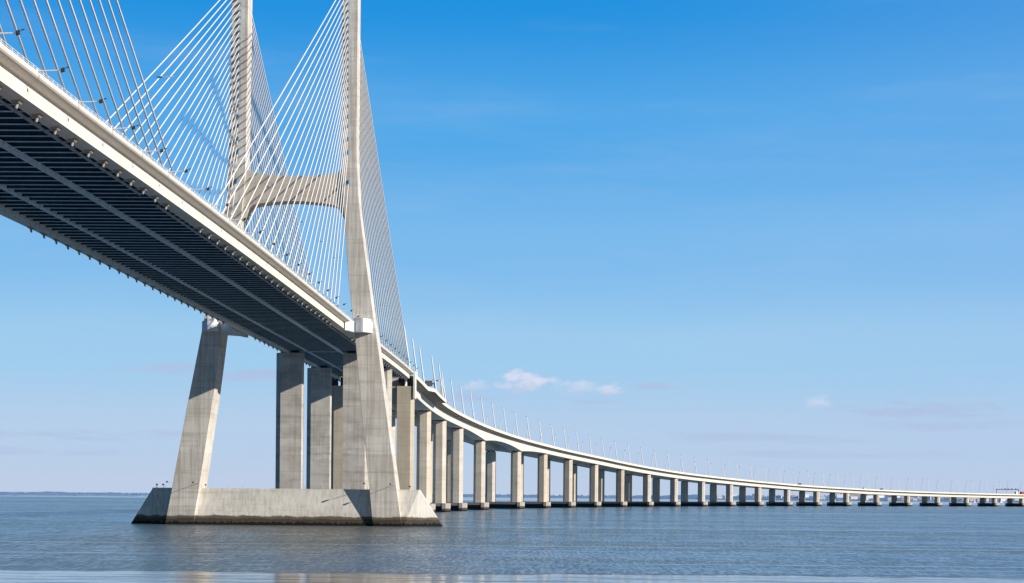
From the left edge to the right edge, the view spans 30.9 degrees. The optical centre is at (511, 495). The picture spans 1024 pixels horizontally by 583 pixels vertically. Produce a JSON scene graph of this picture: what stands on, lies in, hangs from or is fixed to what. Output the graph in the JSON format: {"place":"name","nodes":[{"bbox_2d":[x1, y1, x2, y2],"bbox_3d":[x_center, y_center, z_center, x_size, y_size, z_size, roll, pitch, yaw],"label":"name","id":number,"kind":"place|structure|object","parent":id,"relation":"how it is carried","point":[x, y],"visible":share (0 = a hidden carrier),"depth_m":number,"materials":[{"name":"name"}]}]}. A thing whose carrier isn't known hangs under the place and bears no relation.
{"place":"outdoors","nodes":[
{"label":"outdoors","id":0,"kind":"place"},
{"bbox_2d":[0,491,1015,501],"bbox_3d":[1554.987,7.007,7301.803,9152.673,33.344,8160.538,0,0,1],"label":"shore hills","id":1,"kind":"structure","parent":0,"point":[49,493],"depth_m":6824.59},
{"bbox_2d":[0,492,1018,501],"bbox_3d":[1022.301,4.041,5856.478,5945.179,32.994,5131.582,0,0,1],"label":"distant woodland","id":2,"kind":"object","parent":1,"relation":"on","point":[432,496],"visible":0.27,"depth_m":6663.39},
{"bbox_2d":[0,492,1023,577],"bbox_3d":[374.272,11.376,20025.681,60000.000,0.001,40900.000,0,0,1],"label":"water","id":3,"kind":"structure","parent":0,"point":[103,533],"depth_m":324.48,"materials":[{"name":"liquid"}]},
{"bbox_2d":[131,0,441,525],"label":"bridge pylon","id":4,"kind":"object","parent":3,"relation":"in","point":[380,501],"visible":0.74,"depth_m":476.69,"materials":[{"name":"concrete"}]},
{"bbox_2d":[0,38,412,380],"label":"cable stayed deck","id":5,"kind":"structure","parent":4,"relation":"on","point":[77,176],"depth_m":283.83,"materials":[{"name":"concrete"}]},
{"bbox_2d":[5,0,29,64],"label":"stay cable","id":6,"kind":"object","parent":5,"relation":"attached to","point":[15,27],"visible":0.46,"depth_m":180.06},
{"bbox_2d":[19,0,49,80],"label":"stay cable","id":7,"kind":"object","parent":5,"relation":"attached to","point":[32,35],"visible":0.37,"depth_m":186.07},
{"bbox_2d":[33,0,67,94],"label":"stay cable","id":8,"kind":"object","parent":5,"relation":"attached to","point":[47,40],"visible":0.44,"depth_m":191.96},
{"bbox_2d":[45,0,84,107],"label":"stay cable","id":9,"kind":"object","parent":5,"relation":"attached to","point":[62,47],"visible":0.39,"depth_m":197.66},
{"bbox_2d":[57,0,98,118],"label":"stay cable","id":10,"kind":"object","parent":5,"relation":"attached to","point":[74,48],"visible":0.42,"depth_m":203.29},
{"bbox_2d":[68,0,112,129],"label":"stay cable","id":11,"kind":"object","parent":5,"relation":"attached to","point":[83,42],"visible":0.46,"depth_m":208.82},
{"bbox_2d":[79,0,127,139],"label":"stay cable","id":12,"kind":"object","parent":5,"relation":"attached to","point":[83,11],"visible":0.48,"depth_m":214.83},
{"bbox_2d":[89,0,140,149],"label":"stay cable","id":13,"kind":"object","parent":5,"relation":"attached to","point":[105,47],"visible":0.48,"depth_m":219.17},
{"bbox_2d":[98,0,152,158],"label":"stay cable","id":14,"kind":"object","parent":5,"relation":"attached to","point":[111,37],"visible":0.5,"depth_m":225.89,"materials":[{"name":"metal"}]},
{"bbox_2d":[107,0,164,169],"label":"stay cable","id":15,"kind":"object","parent":5,"relation":"attached to","point":[110,7],"visible":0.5,"depth_m":231.04,"materials":[{"name":"metal"}]},
{"bbox_2d":[116,0,174,177],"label":"stay cable","id":16,"kind":"object","parent":5,"relation":"attached to","point":[144,85],"visible":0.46,"depth_m":236.68,"materials":[{"name":"metal"}]},
{"bbox_2d":[105,0,219,122],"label":"stay cable","id":17,"kind":"object","parent":5,"relation":"attached to","point":[163,61],"visible":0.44,"depth_m":384.80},
{"bbox_2d":[114,0,226,127],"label":"stay cable","id":18,"kind":"object","parent":5,"relation":"attached to","point":[170,64],"visible":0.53,"depth_m":391.57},
{"bbox_2d":[120,0,232,135],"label":"stay cable","id":19,"kind":"object","parent":5,"relation":"attached to","point":[177,67],"visible":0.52,"depth_m":399.28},
{"bbox_2d":[129,0,237,140],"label":"stay cable","id":20,"kind":"object","parent":5,"relation":"attached to","point":[184,70],"visible":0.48,"depth_m":406.25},
{"bbox_2d":[136,2,240,146],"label":"stay cable","id":21,"kind":"object","parent":5,"relation":"attached to","point":[190,73],"visible":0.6,"depth_m":412.15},
{"bbox_2d":[142,9,240,152],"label":"stay cable","id":22,"kind":"object","parent":5,"relation":"attached to","point":[192,80],"visible":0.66,"depth_m":415.26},
{"bbox_2d":[151,16,240,154],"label":"stay cable","id":23,"kind":"object","parent":5,"relation":"attached to","point":[196,85],"visible":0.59,"depth_m":419.43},
{"bbox_2d":[155,23,240,162],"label":"stay cable","id":24,"kind":"object","parent":5,"relation":"attached to","point":[199,91],"visible":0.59,"depth_m":423.35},
{"bbox_2d":[163,30,240,165],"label":"stay cable","id":25,"kind":"object","parent":5,"relation":"attached to","point":[239,31],"visible":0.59,"depth_m":425.83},
{"bbox_2d":[169,37,240,170],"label":"stay cable","id":26,"kind":"object","parent":5,"relation":"attached to","point":[239,38],"visible":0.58,"depth_m":430.38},
{"bbox_2d":[174,43,240,174],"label":"stay cable","id":27,"kind":"object","parent":5,"relation":"attached to","point":[206,110],"visible":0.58,"depth_m":433.41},
{"bbox_2d":[180,50,240,178],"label":"stay cable","id":28,"kind":"object","parent":5,"relation":"attached to","point":[239,51],"visible":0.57,"depth_m":437.13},
{"bbox_2d":[185,57,240,182],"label":"stay cable","id":29,"kind":"object","parent":5,"relation":"attached to","point":[239,58],"visible":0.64,"depth_m":440.53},
{"bbox_2d":[190,65,239,186],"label":"stay cable","id":30,"kind":"object","parent":5,"relation":"attached to","point":[214,127],"visible":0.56,"depth_m":442.95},
{"bbox_2d":[195,72,239,190],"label":"stay cable","id":31,"kind":"object","parent":5,"relation":"attached to","point":[217,130],"visible":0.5,"depth_m":447.01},
{"bbox_2d":[199,79,239,193],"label":"stay cable","id":32,"kind":"object","parent":5,"relation":"attached to","point":[238,81],"visible":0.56,"depth_m":450.87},
{"bbox_2d":[203,87,239,198],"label":"stay cable","id":33,"kind":"object","parent":5,"relation":"attached to","point":[238,89],"visible":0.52,"depth_m":452.72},
{"bbox_2d":[207,94,239,201],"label":"stay cable","id":34,"kind":"object","parent":5,"relation":"attached to","point":[223,147],"visible":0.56,"depth_m":455.99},
{"bbox_2d":[211,104,239,206],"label":"stay cable","id":35,"kind":"object","parent":5,"relation":"attached to","point":[238,105],"visible":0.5,"depth_m":459.16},
{"bbox_2d":[251,106,277,256],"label":"stay cable","id":36,"kind":"object","parent":5,"relation":"attached to","point":[262,173],"visible":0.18,"depth_m":512.17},
{"bbox_2d":[251,97,280,259],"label":"stay cable","id":37,"kind":"object","parent":5,"relation":"attached to","point":[263,168],"visible":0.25,"depth_m":513.69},
{"bbox_2d":[251,89,283,261],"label":"stay cable","id":38,"kind":"object","parent":5,"relation":"attached to","point":[265,165],"visible":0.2,"depth_m":516.33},
{"bbox_2d":[251,80,286,263],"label":"stay cable","id":39,"kind":"object","parent":5,"relation":"attached to","point":[266,163],"visible":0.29,"depth_m":519.36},
{"bbox_2d":[251,72,290,269],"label":"stay cable","id":40,"kind":"object","parent":5,"relation":"attached to","point":[267,158],"visible":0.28,"depth_m":520.29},
{"bbox_2d":[251,64,291,267],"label":"stay cable","id":41,"kind":"object","parent":5,"relation":"attached to","point":[268,151],"visible":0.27,"depth_m":521.56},
{"bbox_2d":[252,61,295,271],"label":"stay cable","id":42,"kind":"object","parent":5,"relation":"attached to","point":[271,154],"visible":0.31,"depth_m":525.81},
{"bbox_2d":[213,0,335,206],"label":"stay cable","id":43,"kind":"object","parent":5,"relation":"attached to","point":[272,108],"visible":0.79,"depth_m":342.66,"materials":[{"name":"metal"}]},
{"bbox_2d":[252,53,296,268],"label":"stay cable","id":44,"kind":"object","parent":5,"relation":"attached to","point":[271,148],"visible":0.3,"depth_m":527.14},
{"bbox_2d":[252,46,300,275],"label":"stay cable","id":45,"kind":"object","parent":5,"relation":"attached to","point":[273,147],"visible":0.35,"depth_m":529.33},
{"bbox_2d":[252,38,303,278],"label":"stay cable","id":46,"kind":"object","parent":5,"relation":"attached to","point":[274,142],"visible":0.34,"depth_m":530.88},
{"bbox_2d":[252,30,305,279],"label":"stay cable","id":47,"kind":"object","parent":5,"relation":"attached to","point":[275,138],"visible":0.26,"depth_m":533.16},
{"bbox_2d":[252,23,308,282],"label":"stay cable","id":48,"kind":"object","parent":5,"relation":"attached to","point":[276,134],"visible":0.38,"depth_m":533.26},
{"bbox_2d":[222,0,339,213],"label":"stay cable","id":49,"kind":"object","parent":5,"relation":"attached to","point":[278,112],"visible":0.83,"depth_m":350.27,"materials":[{"name":"metal"}]},
{"bbox_2d":[252,16,311,284],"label":"stay cable","id":50,"kind":"object","parent":5,"relation":"attached to","point":[276,129],"visible":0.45,"depth_m":535.26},
{"bbox_2d":[230,0,343,218],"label":"stay cable","id":51,"kind":"object","parent":5,"relation":"attached to","point":[284,116],"visible":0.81,"depth_m":358.36,"materials":[{"name":"metal"}]},
{"bbox_2d":[237,0,347,225],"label":"stay cable","id":52,"kind":"object","parent":5,"relation":"attached to","point":[290,118],"visible":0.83,"depth_m":366.16,"materials":[{"name":"metal"}]},
{"bbox_2d":[245,3,349,230],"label":"stay cable","id":53,"kind":"object","parent":5,"relation":"attached to","point":[294,123],"visible":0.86,"depth_m":372.51,"materials":[{"name":"metal"}]},
{"bbox_2d":[251,10,348,235],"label":"stay cable","id":54,"kind":"object","parent":5,"relation":"attached to","point":[298,129],"visible":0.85,"depth_m":377.77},
{"bbox_2d":[257,16,348,243],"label":"stay cable","id":55,"kind":"object","parent":5,"relation":"attached to","point":[301,135],"visible":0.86,"depth_m":383.13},
{"bbox_2d":[263,23,348,247],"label":"stay cable","id":56,"kind":"object","parent":5,"relation":"attached to","point":[305,139],"visible":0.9,"depth_m":390.14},
{"bbox_2d":[269,30,348,252],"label":"stay cable","id":57,"kind":"object","parent":5,"relation":"attached to","point":[308,145],"visible":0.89,"depth_m":395.03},
{"bbox_2d":[275,37,348,257],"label":"stay cable","id":58,"kind":"object","parent":5,"relation":"attached to","point":[310,153],"visible":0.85,"depth_m":397.95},
{"bbox_2d":[281,44,348,261],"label":"stay cable","id":59,"kind":"object","parent":5,"relation":"attached to","point":[314,156],"visible":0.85,"depth_m":404.80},
{"bbox_2d":[287,51,348,264],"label":"stay cable","id":60,"kind":"object","parent":5,"relation":"attached to","point":[317,160],"visible":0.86,"depth_m":410.76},
{"bbox_2d":[292,58,348,268],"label":"stay cable","id":61,"kind":"object","parent":5,"relation":"attached to","point":[319,166],"visible":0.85,"depth_m":415.31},
{"bbox_2d":[297,65,348,273],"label":"stay cable","id":62,"kind":"object","parent":5,"relation":"attached to","point":[322,169],"visible":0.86,"depth_m":421.67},
{"bbox_2d":[301,72,348,276],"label":"stay cable","id":63,"kind":"object","parent":5,"relation":"attached to","point":[324,175],"visible":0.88,"depth_m":425.54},
{"bbox_2d":[306,79,348,280],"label":"stay cable","id":64,"kind":"object","parent":5,"relation":"attached to","point":[326,181],"visible":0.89,"depth_m":429.10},
{"bbox_2d":[310,87,348,283],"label":"stay cable","id":65,"kind":"object","parent":5,"relation":"attached to","point":[329,186],"visible":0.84,"depth_m":434.10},
{"bbox_2d":[314,95,348,288],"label":"stay cable","id":66,"kind":"object","parent":5,"relation":"attached to","point":[331,193],"visible":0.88,"depth_m":438.13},
{"bbox_2d":[318,104,348,292],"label":"stay cable","id":67,"kind":"object","parent":5,"relation":"attached to","point":[333,198],"visible":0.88,"depth_m":442.59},
{"bbox_2d":[322,115,348,294],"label":"stay cable","id":68,"kind":"object","parent":5,"relation":"attached to","point":[335,204],"visible":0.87,"depth_m":447.05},
{"bbox_2d":[326,124,348,298],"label":"stay cable","id":69,"kind":"object","parent":5,"relation":"attached to","point":[337,210],"visible":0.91,"depth_m":450.71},
{"bbox_2d":[330,137,348,302],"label":"stay cable","id":70,"kind":"object","parent":5,"relation":"attached to","point":[339,219],"visible":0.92,"depth_m":454.87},
{"bbox_2d":[333,150,348,303],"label":"stay cable","id":71,"kind":"object","parent":5,"relation":"attached to","point":[341,225],"visible":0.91,"depth_m":459.09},
{"bbox_2d":[336,180,349,307],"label":"stay cable","id":72,"kind":"object","parent":5,"relation":"attached to","point":[348,181],"visible":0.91,"depth_m":462.79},
{"bbox_2d":[360,169,378,331],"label":"stay cable","id":73,"kind":"object","parent":5,"relation":"attached to","point":[368,246],"visible":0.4,"depth_m":526.57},
{"bbox_2d":[359,149,381,342],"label":"stay cable","id":74,"kind":"object","parent":5,"relation":"attached to","point":[370,245],"visible":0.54,"depth_m":531.08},
{"bbox_2d":[359,139,384,346],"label":"stay cable","id":75,"kind":"object","parent":5,"relation":"attached to","point":[371,240],"visible":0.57,"depth_m":534.09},
{"bbox_2d":[359,130,386,347],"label":"stay cable","id":76,"kind":"object","parent":5,"relation":"attached to","point":[372,236],"visible":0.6,"depth_m":537.16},
{"bbox_2d":[359,123,388,348],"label":"stay cable","id":77,"kind":"object","parent":5,"relation":"attached to","point":[373,232],"visible":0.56,"depth_m":540.10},
{"bbox_2d":[360,119,390,350],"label":"stay cable","id":78,"kind":"object","parent":5,"relation":"attached to","point":[374,232],"visible":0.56,"depth_m":544.68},
{"bbox_2d":[360,111,392,351],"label":"stay cable","id":79,"kind":"object","parent":5,"relation":"attached to","point":[375,228],"visible":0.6,"depth_m":547.42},
{"bbox_2d":[360,102,395,355],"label":"stay cable","id":80,"kind":"object","parent":5,"relation":"attached to","point":[376,224],"visible":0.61,"depth_m":550.61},
{"bbox_2d":[360,94,396,355],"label":"stay cable","id":81,"kind":"object","parent":5,"relation":"attached to","point":[377,220],"visible":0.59,"depth_m":553.16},
{"bbox_2d":[360,86,398,356],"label":"stay cable","id":82,"kind":"object","parent":5,"relation":"attached to","point":[378,215],"visible":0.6,"depth_m":554.27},
{"bbox_2d":[360,78,400,359],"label":"stay cable","id":83,"kind":"object","parent":5,"relation":"attached to","point":[379,214],"visible":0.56,"depth_m":559.01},
{"bbox_2d":[360,70,402,360],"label":"stay cable","id":84,"kind":"object","parent":5,"relation":"attached to","point":[380,210],"visible":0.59,"depth_m":560.83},
{"bbox_2d":[360,63,404,361],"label":"stay cable","id":85,"kind":"object","parent":5,"relation":"attached to","point":[381,207],"visible":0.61,"depth_m":563.61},
{"bbox_2d":[360,55,405,361],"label":"stay cable","id":86,"kind":"object","parent":5,"relation":"attached to","point":[381,202],"visible":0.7,"depth_m":565.53,"materials":[{"name":"metal"}]},
{"bbox_2d":[360,48,407,364],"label":"stay cable","id":87,"kind":"object","parent":5,"relation":"attached to","point":[382,199],"visible":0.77,"depth_m":568.09,"materials":[{"name":"metal"}]},
{"bbox_2d":[360,41,408,363],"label":"stay cable","id":88,"kind":"object","parent":5,"relation":"attached to","point":[383,196],"visible":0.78,"depth_m":571.12,"materials":[{"name":"metal"}]},
{"bbox_2d":[275,351,368,488],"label":"side span pier","id":89,"kind":"structure","parent":3,"relation":"in","point":[289,413],"depth_m":550.11,"materials":[{"name":"concrete"}]},
{"bbox_2d":[306,366,391,488],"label":"side span pier","id":90,"kind":"structure","parent":3,"relation":"in","point":[319,419],"depth_m":620.81,"materials":[{"name":"concrete"}]},
{"bbox_2d":[331,371,416,489],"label":"side span pier","id":91,"kind":"structure","parent":3,"relation":"in","point":[403,397],"depth_m":681.51,"materials":[{"name":"concrete"}]},
{"bbox_2d":[392,410,435,512],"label":"viaduct pier","id":92,"kind":"structure","parent":3,"relation":"in","point":[423,474],"depth_m":828.53,"materials":[{"name":"concrete"}]},
{"bbox_2d":[430,420,450,511],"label":"viaduct pier","id":93,"kind":"structure","parent":3,"relation":"in","point":[439,464],"depth_m":895.08,"materials":[{"name":"concrete"}]},
{"bbox_2d":[430,428,466,510],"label":"viaduct pier","id":94,"kind":"structure","parent":3,"relation":"in","point":[456,497],"depth_m":960.59,"materials":[{"name":"concrete"}]},
{"bbox_2d":[446,440,488,509],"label":"viaduct pier","id":95,"kind":"structure","parent":3,"relation":"in","point":[478,503],"depth_m":1038.27,"materials":[{"name":"concrete"}]},
{"bbox_2d":[485,451,524,508],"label":"viaduct pier","id":96,"kind":"structure","parent":3,"relation":"in","point":[515,502],"depth_m":1155.56,"materials":[{"name":"concrete"}]},
{"bbox_2d":[521,454,550,507],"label":"viaduct pier","id":97,"kind":"structure","parent":3,"relation":"in","point":[541,502],"depth_m":1234.29,"materials":[{"name":"concrete"}]},
{"bbox_2d":[547,459,575,507],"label":"viaduct pier","id":98,"kind":"structure","parent":3,"relation":"in","point":[567,502],"depth_m":1308.48,"materials":[{"name":"concrete"}]},
{"bbox_2d":[572,464,600,506],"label":"viaduct pier","id":99,"kind":"structure","parent":3,"relation":"in","point":[593,486],"depth_m":1382.47,"materials":[{"name":"concrete"}]},
{"bbox_2d":[338,375,1023,497],"bbox_3d":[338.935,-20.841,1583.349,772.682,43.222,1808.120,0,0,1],"label":"viaduct deck","id":100,"kind":"structure","parent":99,"relation":"on","point":[432,400],"depth_m":1286.40,"materials":[{"name":"concrete"}]},
{"bbox_2d":[598,469,626,506],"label":"viaduct pier","id":101,"kind":"structure","parent":3,"relation":"in","point":[619,502],"depth_m":1455.87,"materials":[{"name":"concrete"}]},
{"bbox_2d":[624,474,653,506],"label":"viaduct pier","id":102,"kind":"structure","parent":3,"relation":"in","point":[646,502],"depth_m":1528.22,"materials":[{"name":"concrete"}]},
{"bbox_2d":[651,478,680,506],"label":"viaduct pier","id":103,"kind":"structure","parent":3,"relation":"in","point":[673,502],"depth_m":1599.58,"materials":[{"name":"concrete"}]},
{"bbox_2d":[678,481,707,505],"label":"viaduct pier","id":104,"kind":"structure","parent":3,"relation":"in","point":[684,494],"depth_m":1669.57,"materials":[{"name":"concrete"}]},
{"bbox_2d":[708,484,735,505],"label":"viaduct pier","id":105,"kind":"structure","parent":3,"relation":"in","point":[713,495],"depth_m":1738.85,"materials":[{"name":"concrete"}]},
{"bbox_2d":[736,487,763,505],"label":"viaduct pier","id":106,"kind":"structure","parent":3,"relation":"in","point":[742,498],"depth_m":1807.81,"materials":[{"name":"concrete"}]},
{"bbox_2d":[766,489,792,505],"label":"viaduct pier","id":107,"kind":"structure","parent":3,"relation":"in","point":[772,502],"depth_m":1873.65,"materials":[{"name":"concrete"}]},
{"bbox_2d":[796,491,821,505],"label":"viaduct pier","id":108,"kind":"structure","parent":3,"relation":"in","point":[802,502],"depth_m":1939.11,"materials":[{"name":"concrete"}]},
{"bbox_2d":[827,493,851,505],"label":"viaduct pier","id":109,"kind":"structure","parent":3,"relation":"in","point":[832,502],"depth_m":2002.35,"materials":[{"name":"concrete"}]},
{"bbox_2d":[858,494,881,505],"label":"viaduct pier","id":110,"kind":"structure","parent":3,"relation":"in","point":[863,502],"depth_m":2064.85,"materials":[{"name":"concrete"}]},
{"bbox_2d":[889,496,911,505],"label":"viaduct pier","id":111,"kind":"structure","parent":3,"relation":"in","point":[894,502],"depth_m":2126.20,"materials":[{"name":"concrete"}]},
{"bbox_2d":[919,496,941,505],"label":"viaduct pier","id":112,"kind":"structure","parent":3,"relation":"in","point":[935,503],"depth_m":2185.65,"materials":[{"name":"concrete"}]},
{"bbox_2d":[949,497,970,505],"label":"viaduct pier","id":113,"kind":"structure","parent":3,"relation":"in","point":[955,503],"depth_m":2245.05,"materials":[{"name":"concrete"}]},
{"bbox_2d":[977,498,998,505],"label":"viaduct pier","id":114,"kind":"structure","parent":3,"relation":"in","point":[983,503],"depth_m":2304.18,"materials":[{"name":"concrete"}]},
{"bbox_2d":[0,570,1023,582],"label":"tidal mudflat","id":115,"kind":"structure","parent":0,"point":[6,576],"depth_m":180.13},
{"bbox_2d":[0,0,1023,495],"label":"sky","id":116,"kind":"structure","parent":0,"point":[785,235],"materials":[{"name":"blue"}]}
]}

